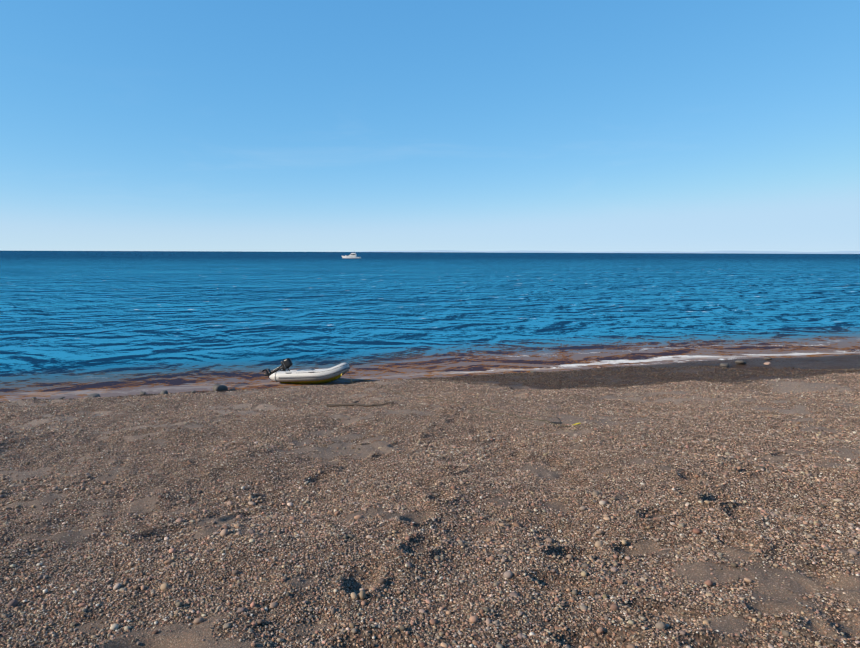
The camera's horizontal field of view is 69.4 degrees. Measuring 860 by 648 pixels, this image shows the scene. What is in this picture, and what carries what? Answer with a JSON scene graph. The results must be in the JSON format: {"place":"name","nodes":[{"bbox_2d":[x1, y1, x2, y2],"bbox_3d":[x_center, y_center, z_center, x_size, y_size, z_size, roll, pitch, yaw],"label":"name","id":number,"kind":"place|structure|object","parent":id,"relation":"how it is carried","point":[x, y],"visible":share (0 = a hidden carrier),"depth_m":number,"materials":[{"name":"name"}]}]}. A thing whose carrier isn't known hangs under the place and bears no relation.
{"place":"outdoors","nodes":[
{"label":"outdoors","id":0,"kind":"place"},
{"bbox_2d":[0,355,859,647],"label":"pebble beach","id":1,"kind":"structure","parent":0,"point":[698,573],"depth_m":5.56,"materials":[{"name":"brown gravel"}]},
{"bbox_2d":[262,358,349,383],"bbox_3d":[-4.155,1.585,20.772,3.100,0.947,1.257,-3,-1,13],"label":"inflatable dinghy","id":2,"kind":"object","parent":1,"relation":"on","point":[311,376],"visible":0.96,"depth_m":20.30,"materials":[{"name":"grey rubber"}]},
{"bbox_2d":[326,400,393,406],"bbox_3d":[-1.516,1.765,13.830,1.828,0.353,0.460,5,8,37],"label":"driftwood branch","id":3,"kind":"object","parent":1,"relation":"on","point":[345,404],"visible":0.98,"depth_m":13.84,"materials":[{"name":"brown wood"}]},
{"bbox_2d":[30,357,771,398],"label":"shore rocks","id":4,"kind":"object","parent":1,"relation":"on","point":[218,387],"visible":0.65,"depth_m":18.88,"materials":[{"name":"grey stone"}]},
{"bbox_2d":[348,370,580,427],"bbox_3d":[-0.334,1.687,14.959,0.436,1.688,11.897,-3,7,-25],"label":"rope","id":5,"kind":"object","parent":1,"relation":"on","point":[558,423],"visible":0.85,"depth_m":11.37,"materials":[{"name":"brown"}]},
{"bbox_2d":[0,251,859,401],"bbox_3d":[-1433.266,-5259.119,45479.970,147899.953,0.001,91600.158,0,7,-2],"label":"sea water","id":6,"kind":"structure","parent":0,"point":[77,324],"depth_m":43.70,"materials":[{"name":"blue liquid"}]},
{"bbox_2d":[342,252,360,258],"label":"cabin cruiser","id":7,"kind":"object","parent":6,"relation":"on","point":[352,256],"visible":0.96,"depth_m":409.72,"materials":[{"name":"white"}]},
{"bbox_2d":[0,0,859,251],"label":"sky","id":8,"kind":"structure","parent":0,"point":[126,125],"materials":[{"name":"blue"}]},
{"bbox_2d":[363,250,859,253],"bbox_3d":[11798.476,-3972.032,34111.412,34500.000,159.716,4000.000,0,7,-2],"label":"coastline","id":9,"kind":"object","parent":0,"point":[788,252],"depth_m":32789.01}
]}

